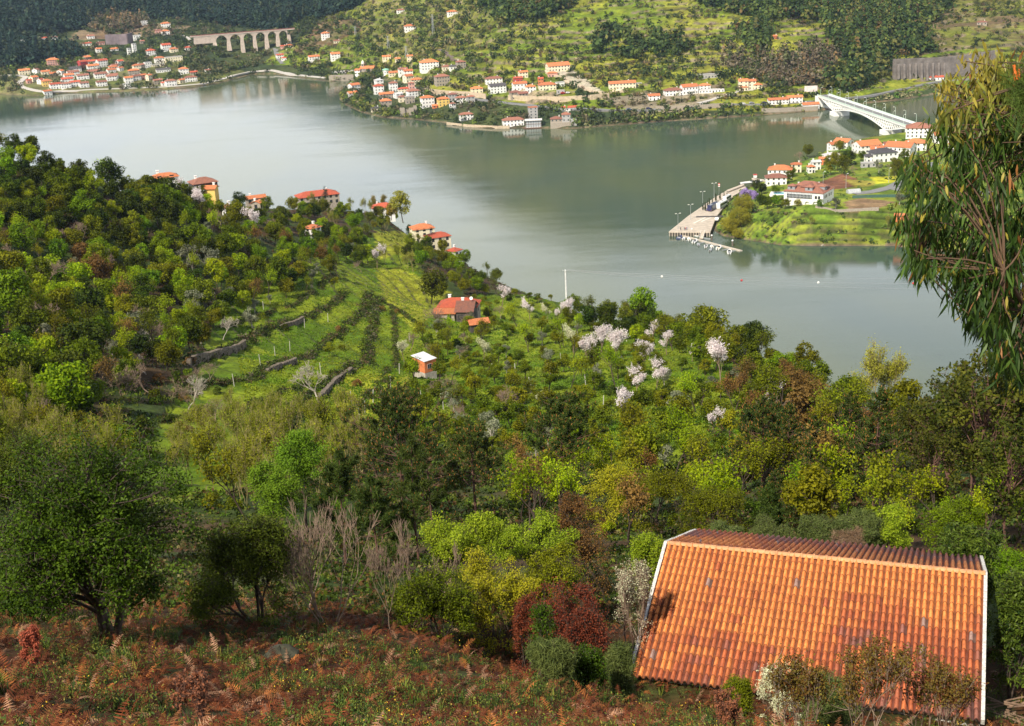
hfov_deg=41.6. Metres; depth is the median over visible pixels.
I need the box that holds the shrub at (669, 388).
[660,384,674,396]
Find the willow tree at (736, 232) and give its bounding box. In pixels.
[731,229,742,238]
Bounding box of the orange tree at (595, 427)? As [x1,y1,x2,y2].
[582,418,602,435]
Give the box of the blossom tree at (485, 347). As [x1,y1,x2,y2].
[476,337,490,357]
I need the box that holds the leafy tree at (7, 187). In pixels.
[0,181,17,199]
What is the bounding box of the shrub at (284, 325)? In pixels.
[281,323,288,330]
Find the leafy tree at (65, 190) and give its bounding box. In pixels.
[50,182,73,201]
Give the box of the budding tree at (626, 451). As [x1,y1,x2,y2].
[608,431,652,472]
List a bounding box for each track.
[545,72,624,93]
[696,89,755,104]
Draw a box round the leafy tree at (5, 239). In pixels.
[0,229,15,245]
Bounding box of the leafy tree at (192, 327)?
[175,316,205,348]
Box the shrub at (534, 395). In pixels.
[529,391,539,398]
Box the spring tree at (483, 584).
[447,544,541,655]
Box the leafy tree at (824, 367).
[813,359,833,383]
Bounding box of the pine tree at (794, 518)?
[782,475,831,522]
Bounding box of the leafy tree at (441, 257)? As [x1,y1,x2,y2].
[435,249,449,262]
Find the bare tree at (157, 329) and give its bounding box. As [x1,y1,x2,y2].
[152,318,163,336]
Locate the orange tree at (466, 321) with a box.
[462,315,474,325]
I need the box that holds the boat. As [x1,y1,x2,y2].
[739,180,762,183]
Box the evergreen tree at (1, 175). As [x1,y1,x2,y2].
[0,166,4,179]
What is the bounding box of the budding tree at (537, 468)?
[505,450,554,532]
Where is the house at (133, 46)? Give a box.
[131,43,136,51]
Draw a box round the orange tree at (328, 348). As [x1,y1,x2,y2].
[323,341,334,351]
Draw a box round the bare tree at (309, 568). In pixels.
[272,497,383,626]
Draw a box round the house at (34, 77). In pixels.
[28,75,38,81]
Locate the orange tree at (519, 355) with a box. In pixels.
[513,350,524,365]
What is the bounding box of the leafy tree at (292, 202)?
[285,196,298,209]
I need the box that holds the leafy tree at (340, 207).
[336,201,347,219]
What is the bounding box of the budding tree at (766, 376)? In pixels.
[746,356,782,397]
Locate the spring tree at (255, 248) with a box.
[250,243,267,258]
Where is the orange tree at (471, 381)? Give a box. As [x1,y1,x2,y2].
[464,372,482,394]
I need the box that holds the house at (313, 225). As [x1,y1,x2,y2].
[305,221,321,237]
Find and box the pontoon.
[680,235,742,251]
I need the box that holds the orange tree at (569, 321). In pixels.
[564,317,572,324]
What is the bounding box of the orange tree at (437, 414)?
[433,412,446,424]
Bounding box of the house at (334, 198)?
[294,187,339,209]
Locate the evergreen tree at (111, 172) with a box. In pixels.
[92,156,124,192]
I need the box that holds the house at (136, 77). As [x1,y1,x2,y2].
[131,74,140,80]
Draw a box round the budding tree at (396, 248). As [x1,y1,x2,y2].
[392,245,401,264]
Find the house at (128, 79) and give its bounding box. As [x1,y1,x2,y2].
[123,75,133,82]
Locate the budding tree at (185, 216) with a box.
[179,209,192,227]
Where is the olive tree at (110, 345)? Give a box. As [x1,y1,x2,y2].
[106,339,117,354]
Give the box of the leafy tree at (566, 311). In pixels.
[561,306,576,320]
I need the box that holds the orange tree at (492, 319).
[489,316,498,325]
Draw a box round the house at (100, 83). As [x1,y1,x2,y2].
[95,80,107,86]
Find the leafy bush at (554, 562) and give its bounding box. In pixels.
[509,539,594,612]
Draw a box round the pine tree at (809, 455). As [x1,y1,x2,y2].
[787,436,833,478]
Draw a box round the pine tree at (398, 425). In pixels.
[357,396,438,523]
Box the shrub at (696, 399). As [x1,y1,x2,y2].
[691,393,710,405]
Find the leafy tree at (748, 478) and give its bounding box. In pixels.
[728,455,759,486]
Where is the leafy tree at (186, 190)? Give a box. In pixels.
[174,180,194,197]
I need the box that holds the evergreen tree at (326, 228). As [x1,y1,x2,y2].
[321,221,333,235]
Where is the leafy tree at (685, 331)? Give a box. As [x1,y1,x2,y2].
[681,323,705,354]
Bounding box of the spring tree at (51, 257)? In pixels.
[39,253,60,278]
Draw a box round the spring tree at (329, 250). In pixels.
[323,248,331,257]
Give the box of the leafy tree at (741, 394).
[736,380,765,404]
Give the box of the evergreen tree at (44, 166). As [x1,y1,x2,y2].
[33,161,51,186]
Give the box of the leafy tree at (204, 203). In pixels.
[195,200,207,212]
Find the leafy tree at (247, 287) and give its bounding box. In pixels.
[240,279,260,304]
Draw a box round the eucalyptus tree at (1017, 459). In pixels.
[971,411,1023,548]
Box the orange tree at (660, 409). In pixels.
[651,406,674,431]
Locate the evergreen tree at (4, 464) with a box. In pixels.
[0,427,71,538]
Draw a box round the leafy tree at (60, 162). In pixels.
[49,157,64,169]
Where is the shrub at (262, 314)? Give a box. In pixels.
[257,312,267,318]
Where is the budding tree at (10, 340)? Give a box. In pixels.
[0,334,24,351]
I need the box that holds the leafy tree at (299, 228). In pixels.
[296,223,306,233]
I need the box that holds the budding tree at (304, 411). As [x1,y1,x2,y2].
[297,399,317,418]
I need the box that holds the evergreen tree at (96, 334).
[56,317,112,374]
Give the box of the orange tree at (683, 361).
[677,357,688,371]
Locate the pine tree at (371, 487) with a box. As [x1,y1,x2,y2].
[331,474,411,576]
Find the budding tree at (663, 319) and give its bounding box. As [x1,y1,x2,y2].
[650,312,673,350]
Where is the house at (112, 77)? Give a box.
[105,74,116,80]
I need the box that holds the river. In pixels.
[0,74,1023,409]
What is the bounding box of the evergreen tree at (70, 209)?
[65,199,80,219]
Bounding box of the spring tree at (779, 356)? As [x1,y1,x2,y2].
[769,351,795,373]
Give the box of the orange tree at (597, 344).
[591,334,604,349]
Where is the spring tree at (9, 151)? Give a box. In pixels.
[0,145,16,157]
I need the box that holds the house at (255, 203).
[251,198,263,209]
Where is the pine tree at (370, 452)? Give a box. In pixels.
[352,430,398,485]
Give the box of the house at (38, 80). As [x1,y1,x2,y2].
[36,78,43,83]
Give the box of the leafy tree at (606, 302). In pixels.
[597,298,619,319]
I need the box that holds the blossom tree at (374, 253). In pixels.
[371,242,385,267]
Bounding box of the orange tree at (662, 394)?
[653,388,671,407]
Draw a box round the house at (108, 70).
[106,68,115,72]
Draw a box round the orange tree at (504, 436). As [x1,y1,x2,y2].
[495,426,512,447]
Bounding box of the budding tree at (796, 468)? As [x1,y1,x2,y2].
[782,459,816,514]
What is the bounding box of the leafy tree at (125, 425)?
[100,422,141,455]
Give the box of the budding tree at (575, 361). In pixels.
[569,353,585,387]
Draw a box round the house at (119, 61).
[115,59,123,65]
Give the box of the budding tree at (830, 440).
[796,421,851,464]
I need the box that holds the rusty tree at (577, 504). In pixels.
[551,490,609,553]
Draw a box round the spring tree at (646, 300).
[627,286,658,312]
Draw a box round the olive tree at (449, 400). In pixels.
[440,387,460,409]
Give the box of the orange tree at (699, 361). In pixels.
[694,358,704,369]
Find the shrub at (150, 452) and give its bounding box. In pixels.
[142,448,159,456]
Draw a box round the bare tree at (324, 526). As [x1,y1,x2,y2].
[273,497,341,610]
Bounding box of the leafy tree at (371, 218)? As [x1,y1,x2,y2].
[365,211,374,221]
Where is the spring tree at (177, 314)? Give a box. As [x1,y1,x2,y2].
[170,308,186,321]
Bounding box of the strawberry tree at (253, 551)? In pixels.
[179,508,311,628]
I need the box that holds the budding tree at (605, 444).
[584,428,619,463]
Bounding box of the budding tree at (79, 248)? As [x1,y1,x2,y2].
[69,242,88,263]
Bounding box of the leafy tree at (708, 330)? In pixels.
[702,322,726,339]
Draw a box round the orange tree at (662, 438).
[655,432,670,449]
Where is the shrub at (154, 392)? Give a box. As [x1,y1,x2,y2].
[147,389,163,402]
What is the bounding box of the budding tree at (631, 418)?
[614,396,652,439]
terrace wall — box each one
[186,339,246,367]
[265,357,297,370]
[279,316,304,328]
[317,367,352,397]
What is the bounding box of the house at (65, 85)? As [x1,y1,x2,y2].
[60,81,71,89]
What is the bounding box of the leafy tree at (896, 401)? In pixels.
[878,393,914,431]
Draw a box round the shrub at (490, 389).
[487,385,497,394]
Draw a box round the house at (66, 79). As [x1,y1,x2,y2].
[60,76,72,81]
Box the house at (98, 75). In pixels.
[93,71,106,78]
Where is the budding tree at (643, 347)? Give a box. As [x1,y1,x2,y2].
[633,340,652,361]
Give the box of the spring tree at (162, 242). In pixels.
[148,230,172,262]
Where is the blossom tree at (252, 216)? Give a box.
[240,206,259,222]
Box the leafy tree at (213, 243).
[201,238,225,259]
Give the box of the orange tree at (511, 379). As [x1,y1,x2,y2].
[504,372,521,386]
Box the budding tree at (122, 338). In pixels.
[111,327,135,359]
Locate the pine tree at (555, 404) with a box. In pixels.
[519,389,610,456]
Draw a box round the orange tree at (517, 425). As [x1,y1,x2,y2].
[511,413,535,436]
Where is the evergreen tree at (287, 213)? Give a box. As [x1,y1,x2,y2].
[277,207,292,226]
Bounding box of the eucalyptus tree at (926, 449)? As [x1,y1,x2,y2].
[907,426,963,524]
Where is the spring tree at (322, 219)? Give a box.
[316,216,327,224]
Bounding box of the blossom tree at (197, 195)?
[190,186,204,208]
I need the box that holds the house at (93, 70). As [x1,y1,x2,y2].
[86,68,100,74]
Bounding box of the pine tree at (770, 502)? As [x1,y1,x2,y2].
[755,482,786,526]
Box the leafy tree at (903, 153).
[898,148,909,160]
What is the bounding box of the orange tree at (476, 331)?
[473,325,482,337]
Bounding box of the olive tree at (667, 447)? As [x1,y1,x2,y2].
[658,443,672,464]
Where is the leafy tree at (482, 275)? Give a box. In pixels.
[476,270,487,277]
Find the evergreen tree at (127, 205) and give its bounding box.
[113,197,139,224]
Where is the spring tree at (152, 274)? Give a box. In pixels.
[138,268,161,293]
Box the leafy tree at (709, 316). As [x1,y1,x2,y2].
[685,303,729,333]
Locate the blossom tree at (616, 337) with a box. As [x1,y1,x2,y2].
[605,326,628,351]
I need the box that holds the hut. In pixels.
[411,351,436,378]
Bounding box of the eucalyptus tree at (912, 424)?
[894,396,941,501]
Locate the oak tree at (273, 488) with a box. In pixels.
[243,459,305,535]
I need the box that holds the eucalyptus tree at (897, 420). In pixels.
[875,405,911,469]
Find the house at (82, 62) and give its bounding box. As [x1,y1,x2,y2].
[77,59,87,67]
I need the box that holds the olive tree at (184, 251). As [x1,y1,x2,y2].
[175,244,200,267]
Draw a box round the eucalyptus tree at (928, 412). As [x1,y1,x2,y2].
[911,358,994,501]
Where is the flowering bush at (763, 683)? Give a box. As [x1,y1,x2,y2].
[754,662,803,725]
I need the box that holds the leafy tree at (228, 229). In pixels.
[218,224,237,235]
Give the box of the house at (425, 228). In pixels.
[409,221,434,241]
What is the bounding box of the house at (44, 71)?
[40,69,49,74]
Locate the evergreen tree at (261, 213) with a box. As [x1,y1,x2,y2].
[253,207,267,224]
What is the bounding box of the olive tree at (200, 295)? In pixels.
[183,289,205,306]
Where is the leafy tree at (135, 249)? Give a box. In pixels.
[121,247,140,264]
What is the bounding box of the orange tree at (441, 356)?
[436,353,448,365]
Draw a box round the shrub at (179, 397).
[178,393,191,401]
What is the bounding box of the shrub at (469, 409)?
[464,404,478,415]
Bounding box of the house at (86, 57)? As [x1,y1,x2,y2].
[82,55,91,59]
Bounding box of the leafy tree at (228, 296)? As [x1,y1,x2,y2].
[214,288,236,312]
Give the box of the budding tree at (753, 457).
[732,439,774,492]
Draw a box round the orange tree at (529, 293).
[526,292,532,301]
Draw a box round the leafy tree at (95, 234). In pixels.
[89,230,110,243]
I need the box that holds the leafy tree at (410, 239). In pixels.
[404,232,415,244]
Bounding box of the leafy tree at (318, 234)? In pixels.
[312,230,324,242]
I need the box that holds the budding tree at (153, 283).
[147,277,156,294]
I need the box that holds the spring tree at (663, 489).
[611,467,705,538]
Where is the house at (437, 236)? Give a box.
[423,231,451,249]
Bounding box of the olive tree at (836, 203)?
[830,198,840,211]
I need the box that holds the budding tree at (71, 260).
[67,258,85,269]
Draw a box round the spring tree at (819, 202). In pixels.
[817,199,823,206]
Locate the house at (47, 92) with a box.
[42,89,52,94]
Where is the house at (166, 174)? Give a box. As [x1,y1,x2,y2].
[151,170,178,186]
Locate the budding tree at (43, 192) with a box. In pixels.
[37,183,46,198]
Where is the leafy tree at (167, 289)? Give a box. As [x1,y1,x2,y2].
[159,283,173,300]
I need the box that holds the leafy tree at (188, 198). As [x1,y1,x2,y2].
[176,194,192,203]
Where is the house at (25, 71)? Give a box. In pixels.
[17,68,29,74]
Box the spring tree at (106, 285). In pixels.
[90,277,120,306]
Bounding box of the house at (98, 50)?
[95,47,101,52]
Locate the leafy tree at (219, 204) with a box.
[210,199,226,212]
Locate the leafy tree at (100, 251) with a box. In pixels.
[81,242,109,265]
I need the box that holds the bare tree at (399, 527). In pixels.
[391,515,462,592]
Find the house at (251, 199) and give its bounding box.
[245,193,266,208]
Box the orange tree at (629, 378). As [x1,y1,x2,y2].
[623,371,635,386]
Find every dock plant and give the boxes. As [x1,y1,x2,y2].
[167,666,211,725]
[710,686,742,725]
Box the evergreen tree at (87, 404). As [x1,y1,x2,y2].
[59,378,96,422]
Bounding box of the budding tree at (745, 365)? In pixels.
[732,356,756,378]
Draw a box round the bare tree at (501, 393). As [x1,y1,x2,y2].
[496,384,517,405]
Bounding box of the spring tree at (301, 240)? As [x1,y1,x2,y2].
[298,236,306,243]
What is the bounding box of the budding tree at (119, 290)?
[112,276,135,310]
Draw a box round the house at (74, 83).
[69,80,80,86]
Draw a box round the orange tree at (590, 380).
[585,371,600,390]
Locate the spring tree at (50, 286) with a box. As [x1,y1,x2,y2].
[43,280,68,301]
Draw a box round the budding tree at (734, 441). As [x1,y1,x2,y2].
[725,431,759,486]
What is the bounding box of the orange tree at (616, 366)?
[610,358,625,378]
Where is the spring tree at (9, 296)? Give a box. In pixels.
[0,267,35,327]
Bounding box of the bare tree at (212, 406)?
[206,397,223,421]
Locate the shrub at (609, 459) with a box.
[596,453,616,467]
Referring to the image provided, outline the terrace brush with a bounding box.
[152,272,728,458]
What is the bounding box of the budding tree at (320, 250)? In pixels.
[313,244,327,262]
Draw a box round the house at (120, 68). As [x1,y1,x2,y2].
[117,66,123,70]
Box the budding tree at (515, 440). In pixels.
[500,431,528,456]
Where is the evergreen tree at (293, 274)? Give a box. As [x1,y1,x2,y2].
[283,268,297,280]
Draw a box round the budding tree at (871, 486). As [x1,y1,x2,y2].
[861,470,888,510]
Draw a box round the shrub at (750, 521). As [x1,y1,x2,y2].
[740,517,755,533]
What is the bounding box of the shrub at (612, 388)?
[603,385,616,394]
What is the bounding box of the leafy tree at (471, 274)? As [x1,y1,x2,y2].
[462,268,476,289]
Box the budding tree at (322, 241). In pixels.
[318,237,327,246]
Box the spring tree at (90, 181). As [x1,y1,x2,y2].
[83,169,105,195]
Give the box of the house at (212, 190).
[203,182,219,202]
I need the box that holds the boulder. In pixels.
[264,644,298,661]
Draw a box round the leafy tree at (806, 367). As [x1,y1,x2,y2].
[793,359,817,383]
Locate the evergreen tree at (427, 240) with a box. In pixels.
[421,237,432,245]
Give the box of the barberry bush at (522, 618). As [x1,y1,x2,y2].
[509,588,539,676]
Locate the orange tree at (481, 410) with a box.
[476,407,487,417]
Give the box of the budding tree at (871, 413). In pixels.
[861,405,896,445]
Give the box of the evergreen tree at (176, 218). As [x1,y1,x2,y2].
[168,199,184,226]
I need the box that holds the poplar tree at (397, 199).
[388,190,411,222]
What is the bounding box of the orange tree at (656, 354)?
[652,351,661,360]
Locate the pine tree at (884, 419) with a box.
[837,385,919,505]
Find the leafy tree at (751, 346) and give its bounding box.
[732,339,760,372]
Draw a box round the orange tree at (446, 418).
[441,415,462,432]
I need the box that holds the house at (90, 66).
[86,63,98,69]
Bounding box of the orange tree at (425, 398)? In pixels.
[418,392,434,417]
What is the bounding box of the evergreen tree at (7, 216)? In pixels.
[0,204,15,226]
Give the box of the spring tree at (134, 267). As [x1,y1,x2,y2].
[125,265,144,275]
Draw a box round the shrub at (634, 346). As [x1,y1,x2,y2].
[627,342,637,351]
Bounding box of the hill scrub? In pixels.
[0,13,1010,126]
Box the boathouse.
[524,118,542,128]
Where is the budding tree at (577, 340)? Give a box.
[571,331,584,357]
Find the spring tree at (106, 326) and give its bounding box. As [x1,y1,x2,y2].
[93,315,113,338]
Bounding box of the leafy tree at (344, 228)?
[339,225,348,233]
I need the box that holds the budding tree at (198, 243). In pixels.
[189,236,207,254]
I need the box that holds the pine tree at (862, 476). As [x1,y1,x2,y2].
[837,427,915,495]
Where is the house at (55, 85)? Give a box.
[49,82,60,88]
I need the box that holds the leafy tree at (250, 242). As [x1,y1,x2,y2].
[245,237,260,252]
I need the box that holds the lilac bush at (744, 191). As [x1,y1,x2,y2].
[739,188,748,196]
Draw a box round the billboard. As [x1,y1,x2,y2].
[804,86,816,95]
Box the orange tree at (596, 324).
[588,322,600,333]
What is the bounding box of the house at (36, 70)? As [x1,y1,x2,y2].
[32,68,39,73]
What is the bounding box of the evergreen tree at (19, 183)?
[15,176,31,199]
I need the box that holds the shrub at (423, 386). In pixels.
[420,384,429,391]
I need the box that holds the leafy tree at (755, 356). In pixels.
[739,351,765,380]
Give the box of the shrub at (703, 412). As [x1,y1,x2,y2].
[695,406,714,422]
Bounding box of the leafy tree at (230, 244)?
[214,232,235,256]
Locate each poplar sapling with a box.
[0,393,26,441]
[0,394,10,432]
[0,412,21,440]
[4,360,33,396]
[4,396,19,415]
[17,417,56,453]
[19,399,40,422]
[27,379,50,417]
[28,372,36,391]
[30,412,56,451]
[34,400,76,457]
[41,405,87,454]
[51,432,91,476]
[59,423,83,445]
[82,401,122,437]
[82,421,101,443]
[94,420,134,453]
[104,409,124,424]
[160,427,191,485]
[162,416,186,462]
[165,425,191,469]
[179,406,194,436]
[184,430,202,471]
[185,397,210,429]
[191,404,207,420]
[198,408,242,476]
[198,412,223,443]
[207,397,235,436]
[209,420,230,461]
[219,385,245,417]
[220,434,244,487]
[221,407,248,448]
[225,455,248,504]
[227,422,266,511]
[231,401,265,451]
[234,423,256,454]
[242,404,264,460]
[243,424,273,470]
[248,395,260,412]
[248,415,287,462]
[253,392,277,417]
[254,397,278,451]
[261,413,269,457]
[264,387,282,417]
[267,458,295,513]
[271,394,301,439]
[292,392,305,426]
[296,413,346,496]
[304,391,333,427]
[307,193,314,202]
[307,418,326,437]
[313,457,333,490]
[320,439,335,483]
[323,420,341,446]
[325,430,343,462]
[327,211,338,224]
[327,419,347,455]
[329,391,367,424]
[331,383,354,406]
[335,412,357,455]
[344,411,375,475]
[347,412,373,474]
[359,196,365,210]
[366,199,373,209]
[379,241,387,263]
[402,255,408,267]
[407,249,413,269]
[885,215,890,227]
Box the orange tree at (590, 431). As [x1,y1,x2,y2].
[585,426,610,448]
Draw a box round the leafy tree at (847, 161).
[836,154,851,175]
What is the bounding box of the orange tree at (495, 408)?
[484,402,506,421]
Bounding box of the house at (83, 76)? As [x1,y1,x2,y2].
[76,73,89,79]
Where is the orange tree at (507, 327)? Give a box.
[500,323,510,336]
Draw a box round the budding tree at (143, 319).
[136,307,158,340]
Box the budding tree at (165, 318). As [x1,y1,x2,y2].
[158,310,169,331]
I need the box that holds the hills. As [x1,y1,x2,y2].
[0,0,1023,255]
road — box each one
[0,69,325,92]
[273,48,283,63]
[422,78,978,111]
[853,162,940,194]
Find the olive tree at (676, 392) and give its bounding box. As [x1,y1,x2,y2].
[666,390,688,406]
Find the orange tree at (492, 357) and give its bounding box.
[483,354,498,367]
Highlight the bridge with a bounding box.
[815,93,914,134]
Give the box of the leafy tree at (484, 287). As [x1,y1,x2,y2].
[481,283,489,294]
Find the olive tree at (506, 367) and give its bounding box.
[503,359,511,372]
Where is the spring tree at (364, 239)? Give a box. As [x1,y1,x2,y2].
[357,235,367,244]
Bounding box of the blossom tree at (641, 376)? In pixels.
[626,364,646,390]
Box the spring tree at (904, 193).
[899,187,915,201]
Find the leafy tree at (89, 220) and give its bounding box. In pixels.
[75,214,103,238]
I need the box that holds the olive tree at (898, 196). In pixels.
[895,192,906,204]
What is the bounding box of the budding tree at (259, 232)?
[245,225,262,249]
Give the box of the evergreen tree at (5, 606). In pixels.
[0,552,82,621]
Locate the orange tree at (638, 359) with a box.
[631,355,646,375]
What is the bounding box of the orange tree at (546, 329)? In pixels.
[542,326,550,332]
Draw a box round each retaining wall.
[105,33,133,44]
[329,74,353,80]
[425,88,486,98]
[446,122,509,128]
[508,93,608,101]
[656,103,731,110]
[761,106,817,112]
[815,205,878,211]
[892,50,997,80]
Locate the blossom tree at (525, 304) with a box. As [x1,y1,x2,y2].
[520,296,534,318]
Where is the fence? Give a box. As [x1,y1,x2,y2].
[852,194,909,197]
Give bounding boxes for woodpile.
[985,696,1023,724]
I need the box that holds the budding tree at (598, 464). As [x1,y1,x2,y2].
[591,445,616,501]
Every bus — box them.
[707,201,717,210]
[716,199,727,208]
[723,194,730,199]
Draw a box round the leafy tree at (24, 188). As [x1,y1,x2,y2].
[17,179,38,197]
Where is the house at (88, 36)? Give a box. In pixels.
[86,34,94,38]
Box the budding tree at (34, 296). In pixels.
[27,289,43,309]
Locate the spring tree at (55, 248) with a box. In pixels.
[45,238,68,263]
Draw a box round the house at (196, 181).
[187,175,218,188]
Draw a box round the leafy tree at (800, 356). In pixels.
[793,340,821,365]
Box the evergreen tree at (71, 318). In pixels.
[52,313,72,327]
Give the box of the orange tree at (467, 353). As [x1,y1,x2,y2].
[461,350,471,360]
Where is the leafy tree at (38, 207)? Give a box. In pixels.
[23,195,48,219]
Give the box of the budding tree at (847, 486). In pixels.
[835,468,867,514]
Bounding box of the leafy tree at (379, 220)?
[376,214,386,229]
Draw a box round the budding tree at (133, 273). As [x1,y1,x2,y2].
[125,267,144,283]
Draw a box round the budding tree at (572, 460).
[555,446,583,495]
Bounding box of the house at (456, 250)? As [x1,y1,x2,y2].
[447,244,462,261]
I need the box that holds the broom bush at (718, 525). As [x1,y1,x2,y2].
[706,519,743,533]
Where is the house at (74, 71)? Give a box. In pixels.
[66,69,79,75]
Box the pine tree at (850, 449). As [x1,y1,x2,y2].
[794,436,858,480]
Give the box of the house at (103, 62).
[95,58,107,66]
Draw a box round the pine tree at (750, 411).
[706,394,806,469]
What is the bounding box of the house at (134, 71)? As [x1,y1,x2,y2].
[127,68,139,74]
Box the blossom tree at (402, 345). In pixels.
[395,339,408,359]
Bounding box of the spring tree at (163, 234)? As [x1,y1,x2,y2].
[150,233,169,249]
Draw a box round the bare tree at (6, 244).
[1,242,18,251]
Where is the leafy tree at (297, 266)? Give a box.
[288,260,305,277]
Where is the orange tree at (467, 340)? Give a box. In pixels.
[464,337,472,345]
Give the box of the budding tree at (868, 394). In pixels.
[857,388,873,415]
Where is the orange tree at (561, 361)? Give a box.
[556,352,570,371]
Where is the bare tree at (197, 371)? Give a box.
[188,367,203,382]
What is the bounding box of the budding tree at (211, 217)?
[205,209,221,237]
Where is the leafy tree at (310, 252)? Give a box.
[297,248,312,264]
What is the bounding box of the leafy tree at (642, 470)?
[622,467,656,516]
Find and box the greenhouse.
[846,188,860,193]
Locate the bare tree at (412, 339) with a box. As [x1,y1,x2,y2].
[405,331,418,350]
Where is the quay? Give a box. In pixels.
[669,186,745,236]
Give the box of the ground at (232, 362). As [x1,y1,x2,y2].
[0,160,1023,725]
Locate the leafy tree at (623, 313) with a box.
[616,305,633,331]
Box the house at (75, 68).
[68,66,81,71]
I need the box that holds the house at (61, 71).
[56,69,64,75]
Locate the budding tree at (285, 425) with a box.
[277,413,291,435]
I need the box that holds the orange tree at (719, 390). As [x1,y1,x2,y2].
[714,379,724,399]
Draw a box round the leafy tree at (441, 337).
[436,328,450,344]
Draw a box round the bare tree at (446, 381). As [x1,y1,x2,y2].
[441,376,457,389]
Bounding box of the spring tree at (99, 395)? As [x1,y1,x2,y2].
[82,379,106,411]
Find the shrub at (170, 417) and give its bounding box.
[163,414,180,423]
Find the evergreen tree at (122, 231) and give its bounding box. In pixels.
[106,219,133,251]
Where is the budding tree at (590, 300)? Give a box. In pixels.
[579,294,595,305]
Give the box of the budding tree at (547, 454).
[530,449,570,517]
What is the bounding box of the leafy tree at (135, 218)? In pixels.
[121,210,144,231]
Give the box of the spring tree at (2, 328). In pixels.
[0,317,7,334]
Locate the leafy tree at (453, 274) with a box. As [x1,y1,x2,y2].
[448,270,460,286]
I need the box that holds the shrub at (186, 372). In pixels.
[183,368,192,378]
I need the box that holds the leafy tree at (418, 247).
[412,243,422,256]
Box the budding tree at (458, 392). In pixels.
[443,383,465,414]
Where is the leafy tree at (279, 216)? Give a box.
[269,211,286,225]
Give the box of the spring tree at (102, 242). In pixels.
[88,236,111,254]
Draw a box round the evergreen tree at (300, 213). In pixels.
[296,207,305,218]
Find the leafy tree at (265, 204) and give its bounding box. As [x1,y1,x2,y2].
[259,195,273,211]
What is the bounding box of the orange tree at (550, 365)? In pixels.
[542,359,559,374]
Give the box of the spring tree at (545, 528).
[490,507,581,596]
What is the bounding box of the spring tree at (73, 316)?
[66,308,84,323]
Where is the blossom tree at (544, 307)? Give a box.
[540,302,550,319]
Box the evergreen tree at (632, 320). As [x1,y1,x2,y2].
[623,316,636,333]
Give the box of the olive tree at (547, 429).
[536,425,554,440]
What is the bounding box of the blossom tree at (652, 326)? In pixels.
[646,320,657,336]
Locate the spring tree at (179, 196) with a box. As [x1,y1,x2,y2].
[171,190,181,204]
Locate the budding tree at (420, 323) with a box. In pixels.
[413,317,427,344]
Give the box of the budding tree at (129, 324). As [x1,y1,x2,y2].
[116,315,138,350]
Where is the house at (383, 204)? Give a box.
[372,201,395,221]
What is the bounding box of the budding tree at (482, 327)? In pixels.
[476,319,496,338]
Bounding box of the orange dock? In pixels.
[17,624,42,670]
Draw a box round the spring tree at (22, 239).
[6,221,35,255]
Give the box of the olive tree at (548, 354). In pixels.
[541,348,552,359]
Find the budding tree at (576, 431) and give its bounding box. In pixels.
[550,417,588,476]
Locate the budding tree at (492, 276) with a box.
[488,272,499,293]
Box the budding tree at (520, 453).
[509,446,531,467]
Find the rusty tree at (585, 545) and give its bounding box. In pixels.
[565,524,614,596]
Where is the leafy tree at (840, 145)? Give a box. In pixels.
[834,140,844,151]
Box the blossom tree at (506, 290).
[496,284,510,305]
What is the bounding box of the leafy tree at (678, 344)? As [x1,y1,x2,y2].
[671,335,685,351]
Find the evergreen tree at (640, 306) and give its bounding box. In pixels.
[627,302,645,318]
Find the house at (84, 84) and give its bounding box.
[78,80,89,87]
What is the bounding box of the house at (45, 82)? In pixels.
[41,79,52,86]
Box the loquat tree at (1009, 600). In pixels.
[986,567,1023,701]
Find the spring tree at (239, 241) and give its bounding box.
[228,233,246,252]
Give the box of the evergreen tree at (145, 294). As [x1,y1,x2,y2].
[131,291,148,311]
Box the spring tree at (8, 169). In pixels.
[0,156,17,178]
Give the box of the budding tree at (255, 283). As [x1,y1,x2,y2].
[248,276,263,303]
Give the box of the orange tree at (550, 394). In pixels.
[536,386,555,403]
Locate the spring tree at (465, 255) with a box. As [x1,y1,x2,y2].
[459,249,470,266]
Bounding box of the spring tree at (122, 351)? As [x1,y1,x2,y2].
[108,346,134,360]
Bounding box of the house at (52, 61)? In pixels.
[46,57,59,65]
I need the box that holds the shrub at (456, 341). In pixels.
[451,338,461,346]
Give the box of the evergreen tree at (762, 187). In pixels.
[758,183,766,193]
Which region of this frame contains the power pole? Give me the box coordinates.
[562,270,566,298]
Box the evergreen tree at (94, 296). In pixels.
[72,286,106,312]
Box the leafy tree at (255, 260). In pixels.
[242,255,264,274]
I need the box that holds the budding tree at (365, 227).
[363,223,370,240]
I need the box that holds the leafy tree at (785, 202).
[781,198,790,206]
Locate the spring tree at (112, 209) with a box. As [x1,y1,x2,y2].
[105,199,122,224]
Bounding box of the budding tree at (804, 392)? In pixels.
[782,377,834,429]
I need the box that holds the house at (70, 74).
[63,72,74,78]
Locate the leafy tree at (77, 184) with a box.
[68,180,86,191]
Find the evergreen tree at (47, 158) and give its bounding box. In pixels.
[36,150,56,171]
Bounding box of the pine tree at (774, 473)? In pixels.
[756,468,785,507]
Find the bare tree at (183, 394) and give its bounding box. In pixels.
[166,377,198,405]
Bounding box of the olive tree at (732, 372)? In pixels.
[730,366,739,376]
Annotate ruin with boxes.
[400,105,416,115]
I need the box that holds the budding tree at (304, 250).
[299,245,308,255]
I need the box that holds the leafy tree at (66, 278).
[58,275,78,283]
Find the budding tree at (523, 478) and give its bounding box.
[489,457,546,521]
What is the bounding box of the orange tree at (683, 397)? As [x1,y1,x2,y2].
[668,393,691,419]
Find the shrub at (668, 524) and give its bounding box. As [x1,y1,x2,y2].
[665,510,688,526]
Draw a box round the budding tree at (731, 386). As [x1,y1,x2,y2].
[712,370,739,410]
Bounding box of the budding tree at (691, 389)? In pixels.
[673,367,702,410]

